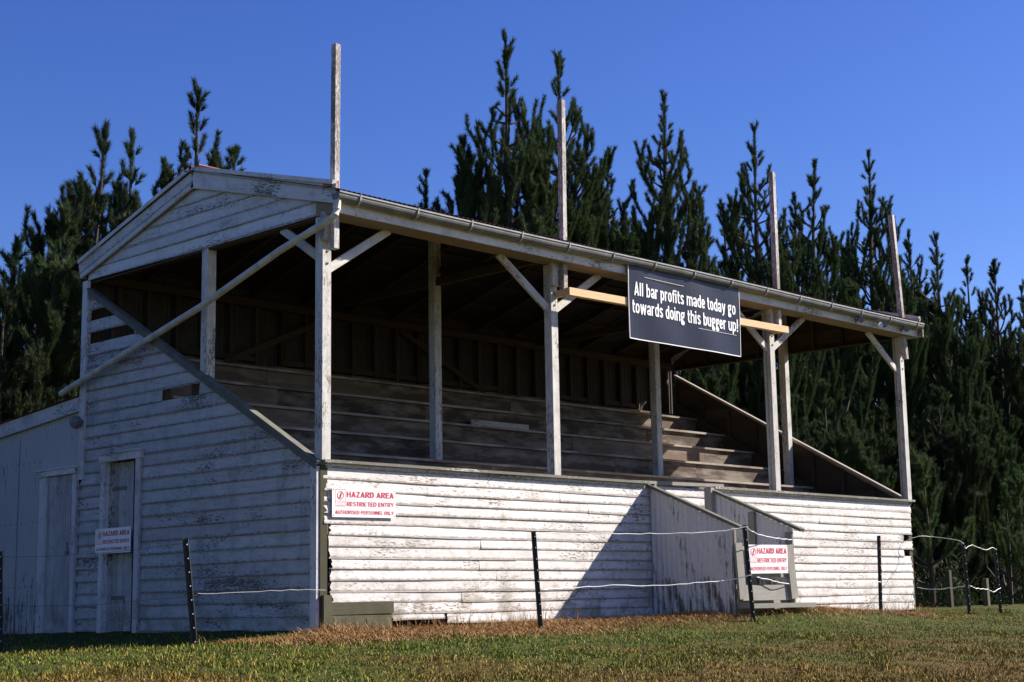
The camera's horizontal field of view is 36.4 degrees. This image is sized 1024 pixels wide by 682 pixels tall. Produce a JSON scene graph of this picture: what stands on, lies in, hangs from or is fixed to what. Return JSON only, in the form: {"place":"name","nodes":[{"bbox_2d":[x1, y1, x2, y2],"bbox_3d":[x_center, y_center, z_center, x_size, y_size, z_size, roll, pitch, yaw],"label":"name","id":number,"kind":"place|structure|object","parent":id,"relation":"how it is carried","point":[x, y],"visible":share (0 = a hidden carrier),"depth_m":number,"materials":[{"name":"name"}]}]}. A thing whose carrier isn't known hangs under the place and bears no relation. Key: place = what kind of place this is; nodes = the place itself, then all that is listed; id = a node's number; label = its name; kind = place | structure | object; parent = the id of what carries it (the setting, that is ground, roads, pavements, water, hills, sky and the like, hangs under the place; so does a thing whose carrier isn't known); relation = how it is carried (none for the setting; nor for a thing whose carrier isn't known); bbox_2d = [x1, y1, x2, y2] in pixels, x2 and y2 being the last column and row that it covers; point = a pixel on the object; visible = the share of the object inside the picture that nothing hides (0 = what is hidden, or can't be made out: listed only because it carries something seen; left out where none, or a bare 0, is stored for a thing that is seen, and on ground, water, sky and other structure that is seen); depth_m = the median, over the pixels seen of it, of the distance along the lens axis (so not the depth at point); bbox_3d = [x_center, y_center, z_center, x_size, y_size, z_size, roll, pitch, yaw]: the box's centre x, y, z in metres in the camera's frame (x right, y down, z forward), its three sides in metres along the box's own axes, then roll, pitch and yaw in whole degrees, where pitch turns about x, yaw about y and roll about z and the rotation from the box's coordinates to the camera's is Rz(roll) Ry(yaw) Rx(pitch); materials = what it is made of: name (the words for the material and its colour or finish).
{"place":"outdoors","nodes":[
{"label":"outdoors","id":0,"kind":"place"},
{"bbox_2d":[0,604,1023,681],"bbox_3d":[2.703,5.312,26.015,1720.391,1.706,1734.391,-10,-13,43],"label":"ground","id":1,"kind":"structure","parent":0,"point":[119,637],"depth_m":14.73,"materials":[{"name":"green plant"}]},
{"bbox_2d":[0,551,2,653],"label":"fence post","id":2,"kind":"object","parent":1,"relation":"on","point":[1,609],"visible":0.86,"depth_m":17.00,"materials":[{"name":"black metal"}]},
{"bbox_2d":[3,543,182,556],"bbox_3d":[-4.338,2.152,15.884,3.530,0.050,0.006,-10,-13,43],"label":"fence wire","id":3,"kind":"object","parent":2,"relation":"attached to","point":[90,553],"visible":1,"depth_m":15.84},
{"bbox_2d":[0,276,66,422],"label":"pine tree","id":4,"kind":"object","parent":1,"relation":"on","point":[31,368],"visible":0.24,"depth_m":25.16,"materials":[{"name":"green plant"}]},
{"bbox_2d":[0,231,77,413],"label":"pine tree","id":5,"kind":"object","parent":1,"relation":"on","point":[14,258],"visible":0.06,"depth_m":26.80,"materials":[{"name":"green plant"}]},
{"bbox_2d":[0,396,78,633],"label":"lean to shed","id":6,"kind":"object","parent":1,"relation":"on","point":[39,486],"visible":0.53,"depth_m":21.30,"materials":[{"name":"paint"}]},
{"bbox_2d":[35,465,77,632],"bbox_3d":[-6.138,2.826,20.881,1.020,2.245,0.076,-10,-13,43],"label":"door","id":7,"kind":"structure","parent":6,"relation":"in","point":[57,519],"depth_m":20.88,"materials":[{"name":"paint"}]},
{"bbox_2d":[0,198,85,418],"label":"pine tree","id":8,"kind":"object","parent":1,"relation":"on","point":[63,283],"visible":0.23,"depth_m":26.12,"materials":[{"name":"green plant"}]},
{"bbox_2d":[19,118,141,395],"bbox_3d":[-7.488,0.602,28.503,3.233,9.771,2.967,-1,-10,0],"label":"pine tree","id":9,"kind":"object","parent":1,"relation":"on","point":[88,241],"visible":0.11,"depth_m":28.17,"materials":[{"name":"green plant"}]},
{"bbox_2d":[46,127,173,255],"bbox_3d":[-7.414,0.654,30.015,3.183,10.148,3.112,-10,-13,43],"label":"pine tree","id":10,"kind":"object","parent":1,"relation":"on","point":[116,196],"visible":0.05,"depth_m":30.33,"materials":[{"name":"green plant"}]},
{"bbox_2d":[151,156,176,191],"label":"pine tree","id":11,"kind":"object","parent":1,"relation":"on","point":[163,160],"depth_m":32.02,"materials":[{"name":"green plant"}]},
{"bbox_2d":[182,538,197,645],"bbox_3d":[-3.022,2.486,14.661,0.061,1.250,0.208,-10,-13,43],"label":"fence post","id":12,"kind":"object","parent":1,"relation":"on","point":[190,596],"visible":0.82,"depth_m":14.66,"materials":[{"name":"black metal"}]},
{"bbox_2d":[198,589,325,593],"bbox_3d":[-2.428,2.454,15.253,0.006,0.042,1.550,-10,-13,43],"label":"fence wire","id":13,"kind":"object","parent":12,"relation":"attached to","point":[258,591],"visible":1,"depth_m":15.09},
{"bbox_2d":[159,75,231,189],"bbox_3d":[-6.114,0.162,30.053,2.744,11.076,2.948,3,-11,-25],"label":"pine tree","id":14,"kind":"object","parent":1,"relation":"on","point":[213,159],"visible":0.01,"depth_m":30.80,"materials":[{"name":"green plant"}]},
{"bbox_2d":[223,142,246,170],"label":"pine tree","id":15,"kind":"object","parent":1,"relation":"on","point":[233,152],"visible":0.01,"depth_m":33.09,"materials":[{"name":"green plant"}]},
{"bbox_2d":[412,167,436,209],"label":"pine tree","id":16,"kind":"object","parent":1,"relation":"on","point":[425,186],"visible":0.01,"depth_m":35.80,"materials":[{"name":"green plant"}]},
{"bbox_2d":[431,133,486,220],"bbox_3d":[-1.031,0.745,34.676,2.882,11.300,2.948,0,-10,-4],"label":"pine tree","id":17,"kind":"object","parent":1,"relation":"on","point":[447,196],"visible":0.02,"depth_m":35.39,"materials":[{"name":"green plant"}]},
{"bbox_2d":[58,43,924,632],"bbox_3d":[0.889,0.741,23.326,7.009,6.990,13.109,-10,-13,43],"label":"grandstand","id":18,"kind":"object","parent":1,"relation":"on","point":[268,361],"visible":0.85,"depth_m":20.76,"materials":[{"name":"paint"}]},
{"bbox_2d":[95,526,130,553],"bbox_3d":[-5.106,2.550,19.903,0.830,0.320,0.010,-10,-13,43],"label":"hazard sign","id":19,"kind":"object","parent":18,"relation":"attached to","point":[111,540],"visible":1,"depth_m":19.89,"materials":[{"name":"white plastic"}]},
{"bbox_2d":[96,448,144,632],"bbox_3d":[-4.971,2.573,19.887,1.020,2.335,0.210,-10,-13,43],"label":"door","id":20,"kind":"structure","parent":18,"relation":"in","point":[120,577],"depth_m":19.99,"materials":[{"name":"paint"}]},
{"bbox_2d":[332,488,395,517],"bbox_3d":[-1.670,1.834,17.616,0.010,0.336,0.940,-10,-13,43],"label":"hazard sign","id":21,"kind":"object","parent":18,"relation":"attached to","point":[364,503],"visible":1,"depth_m":17.61,"materials":[{"name":"white plastic"}]},
{"bbox_2d":[471,419,528,429],"bbox_3d":[-0.186,1.328,24.625,0.025,0.085,1.290,-10,-13,43],"label":"loose board","id":22,"kind":"object","parent":18,"relation":"on","point":[499,424],"visible":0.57,"depth_m":24.60,"materials":[{"name":"paint"}]},
{"bbox_2d":[555,287,788,334],"bbox_3d":[2.365,-0.390,22.089,0.334,0.160,5.001,-10,-13,43],"label":"timber plank","id":23,"kind":"object","parent":18,"relation":"attached to","point":[623,301],"visible":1,"depth_m":20.84,"materials":[{"name":"brown wood"}]},
{"bbox_2d":[627,265,740,356],"bbox_3d":[2.456,-0.422,21.906,0.038,1.051,2.529,-10,-13,43],"label":"banner","id":24,"kind":"object","parent":18,"relation":"hanging from","point":[673,310],"visible":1,"depth_m":21.84,"materials":[{"name":"black plastic"}]},
{"bbox_2d":[733,543,797,600],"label":"gate","id":25,"kind":"structure","parent":18,"relation":"attached to","point":[776,592],"depth_m":20.58,"materials":[{"name":"grey wood"}]},
{"bbox_2d":[748,545,787,573],"bbox_3d":[3.394,2.886,20.608,0.010,0.384,0.900,-10,-13,43],"label":"hazard sign","id":26,"kind":"object","parent":25,"relation":"attached to","point":[768,558],"visible":1,"depth_m":20.61,"materials":[{"name":"white plastic"}]},
{"bbox_2d":[443,27,558,237],"bbox_3d":[-0.082,-0.474,35.305,3.676,13.863,3.757,-10,-13,43],"label":"pine tree","id":27,"kind":"object","parent":1,"relation":"on","point":[521,166],"visible":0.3,"depth_m":35.08,"materials":[{"name":"green plant"}]},
{"bbox_2d":[531,531,542,627],"bbox_3d":[0.299,2.920,18.073,0.061,1.413,0.168,-10,-13,43],"label":"fence post","id":28,"kind":"object","parent":1,"relation":"on","point":[536,579],"visible":0.88,"depth_m":18.08,"materials":[{"name":"black metal"}]},
{"bbox_2d":[535,526,746,534],"bbox_3d":[1.574,2.322,19.092,3.223,0.126,0.236,5,-11,-32],"label":"fence wire","id":29,"kind":"object","parent":28,"relation":"attached to","point":[638,534],"visible":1,"depth_m":19.18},
{"bbox_2d":[502,48,638,254],"bbox_3d":[1.369,-0.314,38.001,3.645,14.389,3.650,-2,-10,6],"label":"pine tree","id":30,"kind":"object","parent":1,"relation":"on","point":[593,211],"visible":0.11,"depth_m":38.17,"materials":[{"name":"green plant"}]},
{"bbox_2d":[204,604,954,648],"bbox_3d":[1.847,3.456,19.398,2.467,0.352,13.218,-10,-13,43],"label":"dry straw","id":31,"kind":"object","parent":1,"relation":"on","point":[360,633],"visible":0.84,"depth_m":17.89,"materials":[{"name":"beige plant"}]},
{"bbox_2d":[602,145,643,256],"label":"pine tree","id":32,"kind":"object","parent":1,"relation":"on","point":[623,207],"visible":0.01,"depth_m":41.50,"materials":[{"name":"green plant"}]},
{"bbox_2d":[315,600,939,632],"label":"dry stalks","id":33,"kind":"object","parent":1,"relation":"on","point":[457,621],"visible":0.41,"depth_m":18.83,"materials":[{"name":"plant"}]},
{"bbox_2d":[607,89,740,413],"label":"pine tree","id":34,"kind":"object","parent":1,"relation":"on","point":[668,230],"visible":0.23,"depth_m":40.16,"materials":[{"name":"green plant"}]},
{"bbox_2d":[678,197,764,419],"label":"pine tree","id":35,"kind":"object","parent":1,"relation":"on","point":[735,270],"visible":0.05,"depth_m":43.50,"materials":[{"name":"green plant"}]},
{"bbox_2d":[704,367,752,414],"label":"pine tree","id":36,"kind":"object","parent":1,"relation":"on","point":[714,383],"visible":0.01,"depth_m":36.06,"materials":[{"name":"green plant"}]},
{"bbox_2d":[742,525,755,621],"bbox_3d":[3.020,3.038,19.816,0.061,1.386,0.185,-10,-13,43],"label":"fence post","id":37,"kind":"object","parent":1,"relation":"on","point":[748,571],"visible":0.86,"depth_m":19.82,"materials":[{"name":"black metal"}]},
{"bbox_2d":[541,575,751,589],"bbox_3d":[1.646,2.946,19.017,3.224,0.164,0.189,5,-11,-32],"label":"fence wire","id":38,"kind":"object","parent":37,"relation":"attached to","point":[647,585],"visible":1,"depth_m":19.15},
{"bbox_2d":[747,527,791,539],"bbox_3d":[3.381,2.538,20.499,0.052,0.138,1.526,-7,-11,31],"label":"fence wire","id":39,"kind":"object","parent":37,"relation":"attached to","point":[768,536],"visible":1,"depth_m":20.52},
{"bbox_2d":[721,200,777,373],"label":"pine tree","id":40,"kind":"object","parent":1,"relation":"on","point":[742,272],"visible":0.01,"depth_m":46.22,"materials":[{"name":"green plant"}]},
{"bbox_2d":[716,119,825,438],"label":"pine tree","id":41,"kind":"object","parent":1,"relation":"on","point":[758,270],"visible":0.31,"depth_m":43.03,"materials":[{"name":"green plant"}]},
{"bbox_2d":[764,396,826,454],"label":"pine tree","id":42,"kind":"object","parent":1,"relation":"on","point":[814,445],"depth_m":38.12,"materials":[{"name":"green plant"}]},
{"bbox_2d":[771,191,847,433],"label":"pine tree","id":43,"kind":"object","parent":1,"relation":"on","point":[793,199],"visible":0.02,"depth_m":47.92,"materials":[{"name":"green plant"}]},
{"bbox_2d":[777,157,883,443],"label":"pine tree","id":44,"kind":"object","parent":1,"relation":"on","point":[841,368],"visible":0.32,"depth_m":45.08,"materials":[{"name":"green plant"}]},
{"bbox_2d":[792,378,897,489],"bbox_3d":[8.186,4.041,40.300,3.417,6.287,3.564,1,-10,-13],"label":"pine tree","id":45,"kind":"object","parent":1,"relation":"on","point":[846,448],"visible":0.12,"depth_m":39.76,"materials":[{"name":"green plant"}]},
{"bbox_2d":[877,536,882,610],"bbox_3d":[5.540,3.613,23.458,0.061,1.355,0.126,-10,-13,43],"label":"fence post","id":46,"kind":"object","parent":1,"relation":"on","point":[879,572],"visible":0.88,"depth_m":23.47,"materials":[{"name":"black metal"}]},
{"bbox_2d":[757,577,871,583],"bbox_3d":[4.365,3.375,21.909,0.142,0.099,3.889,-8,-12,35],"label":"fence wire","id":47,"kind":"object","parent":46,"relation":"attached to","point":[810,583],"visible":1,"depth_m":21.73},
{"bbox_2d":[831,148,932,452],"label":"pine tree","id":48,"kind":"object","parent":1,"relation":"on","point":[882,296],"visible":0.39,"depth_m":48.05,"materials":[{"name":"green plant"}]},
{"bbox_2d":[863,398,948,573],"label":"pine tree","id":49,"kind":"object","parent":1,"relation":"on","point":[888,451],"visible":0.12,"depth_m":41.48,"materials":[{"name":"green plant"}]},
{"bbox_2d":[875,228,954,552],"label":"pine tree","id":50,"kind":"object","parent":1,"relation":"on","point":[908,245],"visible":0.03,"depth_m":52.23,"materials":[{"name":"green plant"}]},
{"bbox_2d":[909,445,976,607],"bbox_3d":[10.008,4.626,37.439,2.313,4.344,1.825,-5,-10,22],"label":"pine sapling","id":51,"kind":"object","parent":1,"relation":"on","point":[931,525],"visible":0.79,"depth_m":37.44,"materials":[{"name":"green plant"}]},
{"bbox_2d":[893,384,1001,593],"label":"pine tree","id":52,"kind":"object","parent":1,"relation":"on","point":[967,478],"visible":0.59,"depth_m":43.03,"materials":[{"name":"green plant"}]},
{"bbox_2d":[945,570,953,606],"bbox_3d":[10.143,5.817,36.087,0.110,1.003,0.140,-10,-13,43],"label":"wooden post","id":53,"kind":"object","parent":1,"relation":"on","point":[949,590],"visible":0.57,"depth_m":36.06,"materials":[{"name":"grey wood"}]},
{"bbox_2d":[891,231,1021,562],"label":"pine tree","id":54,"kind":"object","parent":1,"relation":"on","point":[971,367],"visible":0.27,"depth_m":48.71,"materials":[{"name":"green plant"}]},
{"bbox_2d":[961,544,970,613],"bbox_3d":[7.402,3.996,25.345,0.061,1.383,0.139,-10,-13,43],"label":"fence post","id":55,"kind":"object","parent":1,"relation":"on","point":[966,579],"visible":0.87,"depth_m":25.35,"materials":[{"name":"black metal"}]},
{"bbox_2d":[904,536,963,543],"bbox_3d":[7.077,3.334,25.864,1.011,0.218,0.405,-7,-11,31],"label":"fence wire","id":56,"kind":"object","parent":55,"relation":"attached to","point":[933,536],"visible":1,"depth_m":25.99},
{"bbox_2d":[914,550,1023,606],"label":"undergrowth","id":57,"kind":"object","parent":1,"relation":"on","point":[922,596],"visible":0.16,"depth_m":42.24,"materials":[{"name":"green plant"}]},
{"bbox_2d":[934,401,1023,604],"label":"pine tree","id":58,"kind":"object","parent":1,"relation":"on","point":[1004,460],"visible":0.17,"depth_m":44.95,"materials":[{"name":"green plant"}]},
{"bbox_2d":[947,253,1019,449],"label":"pine tree","id":59,"kind":"object","parent":1,"relation":"on","point":[967,308],"visible":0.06,"depth_m":53.75,"materials":[{"name":"green plant"}]},
{"bbox_2d":[982,578,990,605],"bbox_3d":[11.127,5.972,36.508,0.110,0.804,0.140,-10,-13,43],"label":"wooden post","id":60,"kind":"object","parent":1,"relation":"on","point":[986,593],"visible":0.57,"depth_m":36.48,"materials":[{"name":"grey wood"}]},
{"bbox_2d":[962,258,1023,577],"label":"pine tree","id":61,"kind":"object","parent":1,"relation":"on","point":[1003,370],"visible":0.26,"depth_m":51.62,"materials":[{"name":"green plant"}]},
{"bbox_2d":[993,550,1001,613],"bbox_3d":[8.156,4.176,26.104,0.061,1.333,0.128,-10,-13,43],"label":"fence post","id":62,"kind":"object","parent":1,"relation":"on","point":[997,580],"visible":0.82,"depth_m":26.12,"materials":[{"name":"black metal"}]},
{"bbox_2d":[917,585,999,591],"bbox_3d":[7.504,4.095,25.709,0.768,0.121,1.420,-78,-77,80],"label":"fence wire","id":63,"kind":"object","parent":62,"relation":"attached to","point":[960,586],"visible":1,"depth_m":25.74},
{"bbox_2d":[981,482,1023,604],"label":"pine sapling","id":64,"kind":"object","parent":1,"relation":"on","point":[1010,554],"visible":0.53,"depth_m":40.10,"materials":[{"name":"green plant"}]},
{"bbox_2d":[986,467,1023,600],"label":"pine sapling","id":65,"kind":"object","parent":1,"relation":"on","point":[1019,494],"visible":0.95,"depth_m":38.66,"materials":[{"name":"green plant"}]},
{"bbox_2d":[1007,278,1023,447],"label":"pine tree","id":66,"kind":"object","parent":1,"relation":"on","point":[1020,318],"depth_m":55.91,"materials":[{"name":"green plant"}]},
{"bbox_2d":[1012,422,1023,467],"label":"pine tree","id":67,"kind":"object","parent":1,"relation":"on","point":[1020,459],"visible":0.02,"depth_m":46.95,"materials":[{"name":"green plant"}]},
{"bbox_2d":[0,0,1023,369],"label":"sky","id":68,"kind":"structure","parent":0,"point":[934,89],"materials":[{"name":"blue"}]}
]}

